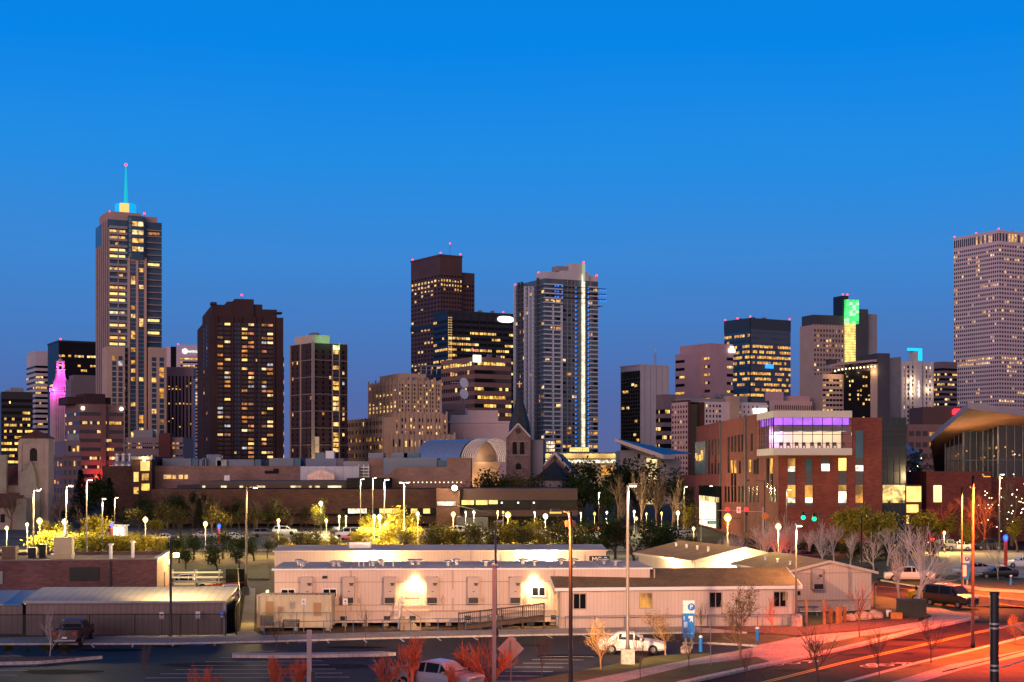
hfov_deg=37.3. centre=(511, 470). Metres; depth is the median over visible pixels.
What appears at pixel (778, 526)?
globe lamp
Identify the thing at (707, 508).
window
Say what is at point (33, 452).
window
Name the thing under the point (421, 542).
shrub
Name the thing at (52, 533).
shrub
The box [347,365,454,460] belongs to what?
office building
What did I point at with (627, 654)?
street lamp
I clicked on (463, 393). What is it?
satellite dish
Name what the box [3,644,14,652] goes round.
shrub
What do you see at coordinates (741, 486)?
window
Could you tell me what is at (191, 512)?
tree
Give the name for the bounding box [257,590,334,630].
shipping container
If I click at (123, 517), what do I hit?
tree
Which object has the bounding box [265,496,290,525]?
tree
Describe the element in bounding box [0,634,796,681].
parking lot
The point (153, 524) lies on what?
tree
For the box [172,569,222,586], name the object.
fence
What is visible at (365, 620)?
sapling
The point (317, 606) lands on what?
door
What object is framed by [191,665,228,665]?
bay marking
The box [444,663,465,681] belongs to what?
leafless shrub
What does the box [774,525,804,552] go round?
tree
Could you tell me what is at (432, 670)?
pickup truck
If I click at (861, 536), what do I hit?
street lamp
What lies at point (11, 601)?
metal shed
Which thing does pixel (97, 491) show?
tree
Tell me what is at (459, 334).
office tower
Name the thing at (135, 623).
chain link fence
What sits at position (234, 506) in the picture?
tree
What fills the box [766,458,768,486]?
window
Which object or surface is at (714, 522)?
traffic signal
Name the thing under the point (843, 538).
tree
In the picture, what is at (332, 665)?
asphalt patch
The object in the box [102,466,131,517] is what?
plant block
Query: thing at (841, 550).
shrub
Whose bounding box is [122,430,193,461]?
office block
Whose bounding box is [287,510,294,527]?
tree
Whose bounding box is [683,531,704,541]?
tree
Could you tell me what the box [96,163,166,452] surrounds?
skyscraper
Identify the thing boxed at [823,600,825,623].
timber post
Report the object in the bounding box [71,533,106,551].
shrub
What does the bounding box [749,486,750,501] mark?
window
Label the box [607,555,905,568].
street
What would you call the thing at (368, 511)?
tree
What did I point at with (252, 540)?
tree
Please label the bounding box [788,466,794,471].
window
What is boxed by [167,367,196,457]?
office tower
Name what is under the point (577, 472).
tree
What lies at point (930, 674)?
pavement
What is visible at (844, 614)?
timber post
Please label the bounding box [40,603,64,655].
sapling
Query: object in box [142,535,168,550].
shrub
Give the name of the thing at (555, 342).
skyscraper
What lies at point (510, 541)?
tree
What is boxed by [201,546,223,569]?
tree
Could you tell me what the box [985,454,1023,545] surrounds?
tree
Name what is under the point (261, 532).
parked car
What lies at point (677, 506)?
tree
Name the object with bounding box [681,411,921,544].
campus building
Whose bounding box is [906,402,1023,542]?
pavilion
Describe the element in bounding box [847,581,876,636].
sapling
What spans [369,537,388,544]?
shrub
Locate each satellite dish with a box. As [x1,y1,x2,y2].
[460,378,467,387]
[460,389,467,398]
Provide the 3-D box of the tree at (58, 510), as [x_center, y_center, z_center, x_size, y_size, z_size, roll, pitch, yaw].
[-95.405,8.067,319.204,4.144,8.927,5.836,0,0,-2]
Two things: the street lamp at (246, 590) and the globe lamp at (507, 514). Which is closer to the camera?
the street lamp at (246, 590)
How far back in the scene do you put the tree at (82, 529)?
229.89 m
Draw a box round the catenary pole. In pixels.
[942,591,1023,681]
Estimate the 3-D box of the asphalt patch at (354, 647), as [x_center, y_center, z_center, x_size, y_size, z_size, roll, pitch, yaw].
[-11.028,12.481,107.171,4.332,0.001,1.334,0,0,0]
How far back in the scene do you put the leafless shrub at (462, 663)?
86.55 m
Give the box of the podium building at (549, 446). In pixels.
[545,440,615,453]
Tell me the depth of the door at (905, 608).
127.75 m
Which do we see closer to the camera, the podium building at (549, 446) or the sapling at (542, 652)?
the sapling at (542, 652)
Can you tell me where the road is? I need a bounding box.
[700,580,1023,681]
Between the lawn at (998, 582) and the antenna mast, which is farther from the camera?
the antenna mast
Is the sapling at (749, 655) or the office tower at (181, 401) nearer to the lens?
the sapling at (749, 655)
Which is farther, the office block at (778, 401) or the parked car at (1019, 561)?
the office block at (778, 401)
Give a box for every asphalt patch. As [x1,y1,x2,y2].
[22,669,103,673]
[152,646,181,646]
[158,663,246,666]
[275,664,368,667]
[325,646,383,647]
[448,650,500,652]
[537,655,603,657]
[774,669,829,671]
[839,654,868,654]
[889,639,923,640]
[929,644,966,644]
[970,621,1011,622]
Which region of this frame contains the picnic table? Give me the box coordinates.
[797,606,820,615]
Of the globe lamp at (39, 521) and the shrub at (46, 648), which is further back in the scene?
the globe lamp at (39, 521)
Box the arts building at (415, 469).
[368,452,471,487]
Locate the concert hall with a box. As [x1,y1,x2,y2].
[448,410,509,479]
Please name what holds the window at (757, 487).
in the campus building at (867, 465)
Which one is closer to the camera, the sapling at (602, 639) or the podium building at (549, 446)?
the sapling at (602, 639)
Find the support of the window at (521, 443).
in the church at (525, 454)
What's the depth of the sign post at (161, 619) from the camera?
114.14 m
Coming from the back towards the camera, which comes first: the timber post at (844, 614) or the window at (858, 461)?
the window at (858, 461)
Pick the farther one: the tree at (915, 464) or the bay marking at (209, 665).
the tree at (915, 464)
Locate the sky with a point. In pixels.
(711, 162)
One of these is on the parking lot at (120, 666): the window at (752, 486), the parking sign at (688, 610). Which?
the parking sign at (688, 610)
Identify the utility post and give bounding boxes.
[307,630,314,681]
[491,564,497,681]
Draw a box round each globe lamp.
[26,523,28,551]
[37,517,42,536]
[143,517,147,542]
[203,521,207,544]
[377,514,381,539]
[416,512,418,544]
[451,511,455,529]
[505,511,510,518]
[543,513,547,538]
[724,513,731,544]
[775,523,780,551]
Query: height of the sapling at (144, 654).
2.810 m
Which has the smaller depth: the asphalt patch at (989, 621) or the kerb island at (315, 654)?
the kerb island at (315, 654)
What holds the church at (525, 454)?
on the ground at (708, 534)
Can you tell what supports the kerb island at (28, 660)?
on the parking lot at (120, 666)
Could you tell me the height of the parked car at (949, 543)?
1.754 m
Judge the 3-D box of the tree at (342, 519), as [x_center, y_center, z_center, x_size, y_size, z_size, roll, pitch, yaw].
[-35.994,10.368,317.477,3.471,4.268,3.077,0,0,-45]
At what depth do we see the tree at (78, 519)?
309.18 m
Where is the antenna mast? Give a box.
[451,382,464,403]
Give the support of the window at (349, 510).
in the campus building at (295, 484)
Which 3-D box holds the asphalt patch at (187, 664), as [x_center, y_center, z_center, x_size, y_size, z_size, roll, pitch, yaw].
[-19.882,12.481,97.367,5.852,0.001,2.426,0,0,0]
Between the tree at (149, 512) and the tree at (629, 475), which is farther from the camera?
the tree at (629, 475)
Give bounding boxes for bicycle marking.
[781,660,817,664]
[861,662,909,666]
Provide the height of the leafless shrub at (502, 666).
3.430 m
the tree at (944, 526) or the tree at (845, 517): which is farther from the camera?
the tree at (944, 526)
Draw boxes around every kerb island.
[0,656,101,664]
[232,651,395,657]
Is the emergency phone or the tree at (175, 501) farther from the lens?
the tree at (175, 501)
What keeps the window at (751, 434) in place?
in the campus building at (867, 465)
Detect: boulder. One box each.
[680,643,690,653]
[842,613,856,620]
[854,610,872,619]
[868,610,883,618]
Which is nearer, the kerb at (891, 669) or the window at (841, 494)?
the kerb at (891, 669)
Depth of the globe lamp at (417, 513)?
221.96 m
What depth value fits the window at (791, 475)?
249.93 m
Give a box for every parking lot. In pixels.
[0,528,637,550]
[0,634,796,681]
[905,549,1023,577]
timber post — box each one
[805,600,807,622]
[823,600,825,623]
[836,608,838,623]
[838,605,841,621]
[843,606,846,621]
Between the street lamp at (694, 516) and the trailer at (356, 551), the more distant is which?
the street lamp at (694, 516)
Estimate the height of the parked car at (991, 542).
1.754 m
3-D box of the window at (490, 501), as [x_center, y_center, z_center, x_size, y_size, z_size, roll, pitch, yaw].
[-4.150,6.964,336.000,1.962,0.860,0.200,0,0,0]
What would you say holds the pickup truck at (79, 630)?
on the parking lot at (120, 666)
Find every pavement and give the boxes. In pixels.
[0,626,746,644]
[579,607,970,681]
[893,650,1023,681]
[935,581,1023,592]
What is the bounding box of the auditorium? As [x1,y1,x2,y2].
[615,438,691,503]
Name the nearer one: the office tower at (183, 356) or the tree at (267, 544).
the tree at (267, 544)
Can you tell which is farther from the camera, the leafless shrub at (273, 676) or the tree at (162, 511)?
the tree at (162, 511)
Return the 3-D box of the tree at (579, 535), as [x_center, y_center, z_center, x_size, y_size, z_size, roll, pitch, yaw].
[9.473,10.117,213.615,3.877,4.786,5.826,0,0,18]
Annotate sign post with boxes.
[159,612,163,634]
[219,611,223,633]
[302,599,305,631]
[343,598,347,630]
[710,625,710,664]
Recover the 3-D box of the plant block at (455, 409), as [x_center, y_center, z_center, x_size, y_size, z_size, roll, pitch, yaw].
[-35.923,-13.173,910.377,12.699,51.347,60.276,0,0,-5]
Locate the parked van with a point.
(957, 596)
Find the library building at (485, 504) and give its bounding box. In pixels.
[436,485,577,529]
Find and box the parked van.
[923,583,978,608]
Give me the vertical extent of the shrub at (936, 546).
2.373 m
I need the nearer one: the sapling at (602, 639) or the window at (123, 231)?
the sapling at (602, 639)
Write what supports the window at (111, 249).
in the skyscraper at (131, 364)
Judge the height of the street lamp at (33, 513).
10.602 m
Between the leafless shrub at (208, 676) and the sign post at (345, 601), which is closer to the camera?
the leafless shrub at (208, 676)
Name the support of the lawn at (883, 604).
on the yard ground at (261, 586)
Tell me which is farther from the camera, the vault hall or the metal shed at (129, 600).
the vault hall
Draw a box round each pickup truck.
[51,618,93,645]
[174,573,216,585]
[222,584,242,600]
[389,658,484,681]
[883,566,935,580]
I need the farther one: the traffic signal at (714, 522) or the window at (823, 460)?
the traffic signal at (714, 522)
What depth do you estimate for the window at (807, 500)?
249.87 m
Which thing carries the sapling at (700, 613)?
on the lawn at (747, 639)
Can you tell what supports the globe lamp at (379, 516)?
on the ground at (708, 534)
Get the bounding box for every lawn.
[172,564,269,579]
[521,653,709,681]
[623,657,765,681]
[683,632,794,646]
[802,595,941,625]
[807,617,965,652]
[818,554,906,579]
[853,638,1023,681]
[881,574,1023,600]
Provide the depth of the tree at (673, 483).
374.81 m
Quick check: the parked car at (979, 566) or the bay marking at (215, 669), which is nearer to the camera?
the bay marking at (215, 669)
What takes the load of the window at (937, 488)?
in the pavilion
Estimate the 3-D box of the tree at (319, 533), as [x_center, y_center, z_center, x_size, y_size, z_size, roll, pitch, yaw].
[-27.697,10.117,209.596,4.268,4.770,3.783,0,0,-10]
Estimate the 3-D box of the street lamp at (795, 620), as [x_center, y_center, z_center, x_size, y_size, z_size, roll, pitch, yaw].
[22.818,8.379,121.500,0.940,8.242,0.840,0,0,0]
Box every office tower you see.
[26,351,47,434]
[47,338,95,435]
[166,344,196,457]
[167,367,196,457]
[433,310,512,415]
[620,347,669,458]
[675,343,734,398]
[724,316,790,411]
[890,348,933,423]
[934,362,956,406]
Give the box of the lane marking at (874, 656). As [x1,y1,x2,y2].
[769,623,1021,681]
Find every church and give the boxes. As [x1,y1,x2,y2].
[0,427,55,529]
[506,381,582,514]
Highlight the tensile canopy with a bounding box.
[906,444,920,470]
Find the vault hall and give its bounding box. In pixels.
[417,438,505,486]
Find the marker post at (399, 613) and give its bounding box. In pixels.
[398,598,400,628]
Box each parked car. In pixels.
[152,533,172,539]
[192,531,217,538]
[226,532,248,539]
[252,528,277,537]
[272,526,296,534]
[330,526,341,534]
[335,527,360,537]
[339,533,365,540]
[450,526,464,532]
[597,631,666,653]
[674,530,696,537]
[776,548,794,553]
[789,550,820,558]
[906,588,923,598]
[931,535,959,541]
[932,539,956,550]
[945,541,970,550]
[952,562,992,573]
[974,538,1003,549]
[975,566,1018,577]
[1002,556,1023,567]
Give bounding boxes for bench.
[282,619,299,631]
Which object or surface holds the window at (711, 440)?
in the campus building at (867, 465)
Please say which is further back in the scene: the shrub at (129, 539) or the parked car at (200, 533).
the parked car at (200, 533)
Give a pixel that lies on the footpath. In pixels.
(247, 623)
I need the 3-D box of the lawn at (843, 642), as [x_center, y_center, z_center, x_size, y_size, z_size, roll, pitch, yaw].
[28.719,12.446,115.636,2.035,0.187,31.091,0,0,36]
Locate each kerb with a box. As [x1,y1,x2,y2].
[677,616,978,681]
[843,636,1023,681]
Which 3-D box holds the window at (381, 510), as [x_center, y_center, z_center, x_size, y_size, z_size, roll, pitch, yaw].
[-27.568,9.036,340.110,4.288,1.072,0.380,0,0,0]
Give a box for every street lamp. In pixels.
[33,489,40,546]
[65,485,73,536]
[86,479,92,551]
[101,498,106,551]
[114,497,118,523]
[169,536,178,635]
[242,486,257,595]
[360,478,363,526]
[372,477,376,514]
[384,479,389,518]
[399,481,408,540]
[490,520,502,627]
[550,509,575,681]
[598,492,599,525]
[621,483,637,663]
[694,485,712,540]
[746,479,764,538]
[786,488,791,523]
[790,524,802,625]
[861,515,871,566]
[961,486,975,585]
[971,474,991,647]
[999,473,1004,552]
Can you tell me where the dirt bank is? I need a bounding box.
[922,656,1023,681]
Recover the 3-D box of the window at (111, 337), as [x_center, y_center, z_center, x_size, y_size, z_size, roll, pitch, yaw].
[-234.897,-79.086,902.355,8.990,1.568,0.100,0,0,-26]
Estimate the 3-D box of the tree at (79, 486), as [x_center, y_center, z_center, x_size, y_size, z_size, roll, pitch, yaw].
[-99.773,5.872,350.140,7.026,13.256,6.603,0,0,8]
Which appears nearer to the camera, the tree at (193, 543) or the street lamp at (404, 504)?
the tree at (193, 543)
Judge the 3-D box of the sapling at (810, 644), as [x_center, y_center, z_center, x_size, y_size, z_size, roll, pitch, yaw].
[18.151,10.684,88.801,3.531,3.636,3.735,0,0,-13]
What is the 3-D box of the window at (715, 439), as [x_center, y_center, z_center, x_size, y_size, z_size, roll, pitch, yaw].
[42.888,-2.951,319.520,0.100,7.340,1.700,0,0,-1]
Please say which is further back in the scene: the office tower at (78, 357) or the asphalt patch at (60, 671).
the office tower at (78, 357)
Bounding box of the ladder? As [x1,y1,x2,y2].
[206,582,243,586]
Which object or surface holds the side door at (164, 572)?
in the workshop building at (63, 564)
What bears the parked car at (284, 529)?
on the parking lot at (14, 537)
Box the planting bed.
[694,618,917,636]
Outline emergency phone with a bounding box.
[1003,535,1007,566]
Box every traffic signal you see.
[697,518,737,541]
[717,507,763,550]
[800,511,819,553]
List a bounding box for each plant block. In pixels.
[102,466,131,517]
[442,404,465,421]
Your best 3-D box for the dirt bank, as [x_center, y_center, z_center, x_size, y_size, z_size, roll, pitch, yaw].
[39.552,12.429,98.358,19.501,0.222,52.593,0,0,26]
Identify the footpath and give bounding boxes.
[240,588,254,630]
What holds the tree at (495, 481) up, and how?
on the ground at (708, 534)
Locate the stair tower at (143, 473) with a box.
[131,456,169,518]
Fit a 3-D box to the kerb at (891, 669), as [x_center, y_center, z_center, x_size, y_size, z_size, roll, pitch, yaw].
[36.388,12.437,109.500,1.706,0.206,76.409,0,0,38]
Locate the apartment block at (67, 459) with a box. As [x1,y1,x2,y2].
[54,434,80,510]
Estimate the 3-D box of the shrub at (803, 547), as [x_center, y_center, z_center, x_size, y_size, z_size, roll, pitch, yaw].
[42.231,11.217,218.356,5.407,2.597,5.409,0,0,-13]
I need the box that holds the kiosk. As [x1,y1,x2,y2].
[113,524,128,535]
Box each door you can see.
[164,572,165,586]
[266,601,272,614]
[314,603,320,615]
[900,603,924,616]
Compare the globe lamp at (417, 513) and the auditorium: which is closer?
the globe lamp at (417, 513)
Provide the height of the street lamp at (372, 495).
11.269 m
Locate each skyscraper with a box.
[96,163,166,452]
[410,243,474,380]
[513,261,606,451]
[953,228,1023,409]
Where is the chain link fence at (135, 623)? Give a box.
[0,614,225,636]
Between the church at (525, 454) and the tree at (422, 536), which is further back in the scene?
the church at (525, 454)
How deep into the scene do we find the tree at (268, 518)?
331.31 m
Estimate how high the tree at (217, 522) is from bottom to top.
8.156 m
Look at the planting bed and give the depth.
119.26 m
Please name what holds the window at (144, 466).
in the stair tower at (143, 473)
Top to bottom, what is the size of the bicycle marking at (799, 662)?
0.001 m
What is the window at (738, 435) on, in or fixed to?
in the campus building at (867, 465)
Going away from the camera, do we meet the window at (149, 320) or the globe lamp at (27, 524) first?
the globe lamp at (27, 524)
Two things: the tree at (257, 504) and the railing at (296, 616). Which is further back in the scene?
the tree at (257, 504)
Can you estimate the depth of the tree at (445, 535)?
211.41 m
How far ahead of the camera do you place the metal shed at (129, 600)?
115.30 m
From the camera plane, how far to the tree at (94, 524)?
231.25 m
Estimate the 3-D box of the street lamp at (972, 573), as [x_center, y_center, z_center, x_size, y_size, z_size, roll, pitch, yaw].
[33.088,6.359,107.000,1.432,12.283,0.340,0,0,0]
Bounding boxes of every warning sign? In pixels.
[497,635,523,681]
[762,512,768,551]
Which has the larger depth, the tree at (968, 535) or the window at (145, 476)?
the window at (145, 476)
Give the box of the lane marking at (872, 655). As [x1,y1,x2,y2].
[763,622,1022,681]
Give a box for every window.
[0,514,4,522]
[30,448,36,460]
[110,230,124,232]
[110,236,124,238]
[110,248,124,250]
[110,255,124,257]
[110,267,124,269]
[110,286,124,288]
[110,292,124,294]
[110,311,124,313]
[110,324,124,326]
[110,336,124,338]
[134,472,138,481]
[134,487,138,493]
[140,461,149,470]
[141,484,148,490]
[142,473,148,479]
[148,319,158,321]
[348,509,366,512]
[380,509,397,512]
[437,502,455,505]
[462,500,473,504]
[476,500,487,504]
[489,500,497,503]
[512,442,516,453]
[520,442,523,453]
[601,465,613,474]
[699,495,717,501]
[699,500,714,527]
[708,440,709,473]
[711,440,712,454]
[715,439,715,473]
[725,486,726,501]
[728,437,728,472]
[728,486,729,501]
[731,436,732,451]
[731,486,732,501]
[734,436,735,451]
[734,486,735,501]
[738,435,739,451]
[738,486,739,501]
[741,434,742,451]
[741,486,742,501]
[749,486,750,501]
[751,434,752,450]
[752,486,753,501]
[756,458,758,473]
[756,486,758,501]
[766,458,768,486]
[769,486,770,501]
[770,458,772,473]
[771,473,772,501]
[774,486,775,501]
[788,458,794,465]
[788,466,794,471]
[788,472,794,505]
[788,485,794,496]
[788,498,794,502]
[805,458,812,505]
[805,485,812,496]
[805,498,811,502]
[806,459,811,470]
[821,458,829,471]
[821,464,829,470]
[838,458,845,470]
[838,458,846,505]
[838,485,845,490]
[838,491,845,502]
[855,430,862,457]
[855,458,862,505]
[855,465,862,470]
[855,485,862,502]
[883,485,904,502]
[906,486,920,501]
[906,505,918,512]
[934,485,941,501]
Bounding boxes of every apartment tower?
[197,294,283,465]
[289,333,347,458]
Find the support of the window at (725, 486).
in the campus building at (867, 465)
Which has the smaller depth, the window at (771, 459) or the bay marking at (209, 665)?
the bay marking at (209, 665)
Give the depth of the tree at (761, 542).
219.66 m
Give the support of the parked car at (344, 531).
on the parking lot at (14, 537)
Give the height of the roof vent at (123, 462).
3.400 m
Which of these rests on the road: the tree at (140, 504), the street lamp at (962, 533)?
the street lamp at (962, 533)
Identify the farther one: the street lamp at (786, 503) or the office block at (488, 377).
the office block at (488, 377)
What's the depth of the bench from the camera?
116.78 m
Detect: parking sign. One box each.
[683,600,694,648]
[963,555,968,584]
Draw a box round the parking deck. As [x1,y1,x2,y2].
[545,454,615,499]
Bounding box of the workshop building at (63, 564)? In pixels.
[0,537,169,589]
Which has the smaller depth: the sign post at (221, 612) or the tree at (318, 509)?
the sign post at (221, 612)
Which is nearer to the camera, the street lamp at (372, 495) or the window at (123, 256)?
the street lamp at (372, 495)
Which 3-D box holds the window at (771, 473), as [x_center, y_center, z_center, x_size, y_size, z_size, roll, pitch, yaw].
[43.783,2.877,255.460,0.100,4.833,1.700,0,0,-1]
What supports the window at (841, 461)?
in the campus building at (867, 465)
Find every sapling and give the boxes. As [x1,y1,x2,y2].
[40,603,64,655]
[138,644,152,678]
[265,609,283,652]
[356,604,371,646]
[533,634,555,673]
[584,616,623,668]
[630,626,654,679]
[636,608,676,654]
[677,622,696,669]
[694,601,710,634]
[717,580,763,657]
[737,646,752,681]
[763,597,777,631]
[797,623,852,681]
[819,601,835,629]
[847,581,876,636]
[862,621,890,676]
[914,610,950,662]
[1007,613,1023,644]
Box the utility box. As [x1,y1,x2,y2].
[896,598,926,617]
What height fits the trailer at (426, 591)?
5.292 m
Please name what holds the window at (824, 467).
in the campus building at (867, 465)
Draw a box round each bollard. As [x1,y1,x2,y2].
[699,635,702,651]
[755,627,758,640]
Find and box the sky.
[0,0,1023,457]
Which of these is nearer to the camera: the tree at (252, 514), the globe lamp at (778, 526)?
the globe lamp at (778, 526)
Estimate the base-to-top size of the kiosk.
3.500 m
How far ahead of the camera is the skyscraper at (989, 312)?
1261.82 m
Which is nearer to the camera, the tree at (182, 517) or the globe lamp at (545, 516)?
the globe lamp at (545, 516)
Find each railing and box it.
[262,612,330,631]
[264,617,491,634]
[498,616,558,628]
[565,614,806,627]
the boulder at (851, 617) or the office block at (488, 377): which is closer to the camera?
the boulder at (851, 617)
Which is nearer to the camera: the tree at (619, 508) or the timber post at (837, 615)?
the timber post at (837, 615)
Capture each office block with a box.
[0,388,32,464]
[59,393,123,497]
[66,375,95,396]
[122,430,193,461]
[441,348,510,420]
[656,394,675,454]
[765,392,811,410]
[906,407,961,470]
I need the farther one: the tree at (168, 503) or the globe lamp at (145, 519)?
the tree at (168, 503)
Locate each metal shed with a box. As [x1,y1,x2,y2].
[0,590,36,633]
[23,587,236,634]
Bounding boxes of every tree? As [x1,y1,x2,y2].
[0,488,23,529]
[40,520,58,548]
[49,491,68,526]
[53,521,73,533]
[58,500,81,526]
[67,467,94,524]
[72,527,85,550]
[73,502,84,527]
[80,514,116,537]
[82,471,118,520]
[98,477,119,522]
[117,503,135,523]
[123,506,146,532]
[132,489,153,527]
[138,499,159,529]
[146,518,168,535]
[150,500,175,533]
[152,488,176,528]
[160,494,184,525]
[160,533,186,562]
[167,491,190,529]
[168,507,192,537]
[175,543,195,568]
[182,530,204,559]
[184,493,203,529]
[185,488,213,522]
[191,498,206,529]
[193,490,212,527]
[198,500,224,532]
[201,534,226,563]
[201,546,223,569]
[210,495,225,529]
[212,508,236,532]
[214,528,237,558]
[220,496,248,527]
[223,532,253,563]
[225,547,244,567]
[232,507,244,530]
[237,534,260,560]
[244,499,266,527]
[247,505,266,529]
[259,502,282,527]
[261,538,278,557]
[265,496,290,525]
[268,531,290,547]
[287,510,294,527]
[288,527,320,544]
[295,503,311,528]
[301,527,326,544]
[309,498,328,530]
[309,512,328,531]
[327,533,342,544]
[332,510,347,526]
[349,531,361,541]
[350,525,377,541]
[358,514,382,538]
[361,509,373,520]
[363,535,375,544]
[378,503,408,536]
[378,521,399,544]
[391,526,418,544]
[396,509,423,544]
[402,525,422,543]
[413,523,442,544]
[420,521,456,544]
[439,527,460,544]
[440,522,466,544]
[457,517,492,543]
[462,469,509,486]
[474,466,526,486]
[477,474,498,486]
[477,517,512,543]
[494,518,518,543]
[496,470,541,486]
[501,519,535,543]
[520,517,555,543]
[524,474,548,486]
[542,516,581,543]
[549,471,592,523]
[553,459,606,521]
[556,522,594,543]
[562,455,641,520]
[573,528,584,542]
[577,517,614,547]
[587,483,617,523]
[591,513,635,558]
[599,512,661,560]
[604,458,656,518]
[605,457,657,519]
[607,471,625,521]
[625,455,680,520]
[628,464,654,531]
[631,514,690,549]
[641,468,670,529]
[649,519,682,541]
[661,465,687,521]
[666,474,686,526]
[666,481,695,524]
[678,503,699,529]
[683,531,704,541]
[724,532,747,546]
[746,523,777,551]
[758,513,799,551]
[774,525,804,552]
[804,527,815,550]
[806,521,834,558]
[816,523,844,560]
[827,515,853,543]
[831,506,867,554]
[844,530,860,564]
[851,502,893,556]
[857,532,882,570]
[864,509,899,546]
[876,525,906,565]
[887,543,908,597]
[895,508,941,547]
[895,525,916,564]
[900,519,959,598]
[906,445,934,470]
[923,521,940,540]
[928,503,957,538]
[936,513,959,538]
[955,494,998,549]
[959,514,979,533]
[959,521,978,543]
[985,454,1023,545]
[985,543,1002,577]
[1006,516,1023,551]
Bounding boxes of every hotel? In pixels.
[672,394,766,474]
[800,294,876,395]
[809,353,889,417]
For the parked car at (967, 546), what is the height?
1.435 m
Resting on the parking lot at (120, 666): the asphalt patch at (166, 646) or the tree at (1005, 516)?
the asphalt patch at (166, 646)
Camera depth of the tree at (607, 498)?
348.43 m
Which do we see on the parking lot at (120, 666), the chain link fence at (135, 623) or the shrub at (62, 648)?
the shrub at (62, 648)
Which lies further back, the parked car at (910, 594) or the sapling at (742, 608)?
the parked car at (910, 594)
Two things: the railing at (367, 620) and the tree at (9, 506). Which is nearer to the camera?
the railing at (367, 620)
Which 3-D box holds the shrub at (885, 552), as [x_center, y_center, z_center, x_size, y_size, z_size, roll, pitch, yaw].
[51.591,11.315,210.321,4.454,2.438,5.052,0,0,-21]
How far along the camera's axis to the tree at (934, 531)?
243.40 m
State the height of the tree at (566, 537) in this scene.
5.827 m
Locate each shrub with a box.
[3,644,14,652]
[20,533,57,551]
[25,529,75,551]
[40,644,52,652]
[47,531,94,551]
[59,645,69,653]
[71,528,118,551]
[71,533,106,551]
[91,534,129,551]
[118,533,148,550]
[127,534,165,550]
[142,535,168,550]
[150,535,185,553]
[185,660,222,681]
[266,654,292,681]
[286,657,312,681]
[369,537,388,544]
[370,653,405,681]
[381,538,402,544]
[387,632,427,681]
[413,539,424,544]
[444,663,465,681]
[454,639,484,672]
[465,635,518,681]
[789,541,822,554]
[814,538,842,554]
[834,542,859,557]
[839,540,877,558]
[876,543,898,559]
[892,542,923,558]
[920,540,947,555]
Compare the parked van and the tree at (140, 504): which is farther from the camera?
the tree at (140, 504)
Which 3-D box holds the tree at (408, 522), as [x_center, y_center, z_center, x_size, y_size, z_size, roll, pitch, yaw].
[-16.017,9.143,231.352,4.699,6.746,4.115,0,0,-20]
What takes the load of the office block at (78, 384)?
on the ground at (708, 534)
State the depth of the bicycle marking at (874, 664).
97.55 m
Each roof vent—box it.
[113,453,119,465]
[120,453,126,465]
[126,453,132,465]
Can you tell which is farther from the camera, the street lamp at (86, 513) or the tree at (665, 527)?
the tree at (665, 527)
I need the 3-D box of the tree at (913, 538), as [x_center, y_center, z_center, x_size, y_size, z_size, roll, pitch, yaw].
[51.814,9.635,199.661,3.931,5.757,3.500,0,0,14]
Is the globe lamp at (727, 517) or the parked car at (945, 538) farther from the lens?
the parked car at (945, 538)
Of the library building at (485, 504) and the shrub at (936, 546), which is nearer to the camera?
the shrub at (936, 546)
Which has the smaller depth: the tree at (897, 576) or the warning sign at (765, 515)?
the tree at (897, 576)
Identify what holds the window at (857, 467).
in the campus building at (867, 465)
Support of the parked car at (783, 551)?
on the street at (621, 557)
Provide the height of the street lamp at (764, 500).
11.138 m
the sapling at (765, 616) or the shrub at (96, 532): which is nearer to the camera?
the sapling at (765, 616)
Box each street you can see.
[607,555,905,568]
[629,541,1023,550]
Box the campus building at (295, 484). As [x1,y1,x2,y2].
[152,451,435,525]
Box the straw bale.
[889,612,902,618]
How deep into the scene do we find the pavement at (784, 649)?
104.72 m
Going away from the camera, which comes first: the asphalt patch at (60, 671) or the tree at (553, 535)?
the asphalt patch at (60, 671)
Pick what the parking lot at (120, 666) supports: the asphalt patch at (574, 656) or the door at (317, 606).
the asphalt patch at (574, 656)
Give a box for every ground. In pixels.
[0,498,1023,578]
[0,559,979,636]
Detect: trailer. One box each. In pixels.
[272,558,654,625]
[273,542,609,566]
[549,567,802,627]
[633,540,768,567]
[730,551,878,611]
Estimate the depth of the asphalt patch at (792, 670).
94.68 m
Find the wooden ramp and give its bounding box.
[458,603,544,629]
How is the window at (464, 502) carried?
in the library building at (485, 504)
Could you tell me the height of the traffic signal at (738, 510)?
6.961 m
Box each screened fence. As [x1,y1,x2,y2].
[226,569,244,588]
[236,567,240,634]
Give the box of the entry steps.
[400,606,420,630]
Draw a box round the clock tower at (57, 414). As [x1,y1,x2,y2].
[49,354,65,454]
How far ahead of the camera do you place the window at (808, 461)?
249.87 m
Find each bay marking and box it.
[0,665,37,665]
[190,669,237,669]
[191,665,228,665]
[196,673,252,673]
[211,677,269,677]
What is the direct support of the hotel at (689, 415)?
on the ground at (708, 534)
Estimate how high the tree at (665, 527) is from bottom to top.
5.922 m

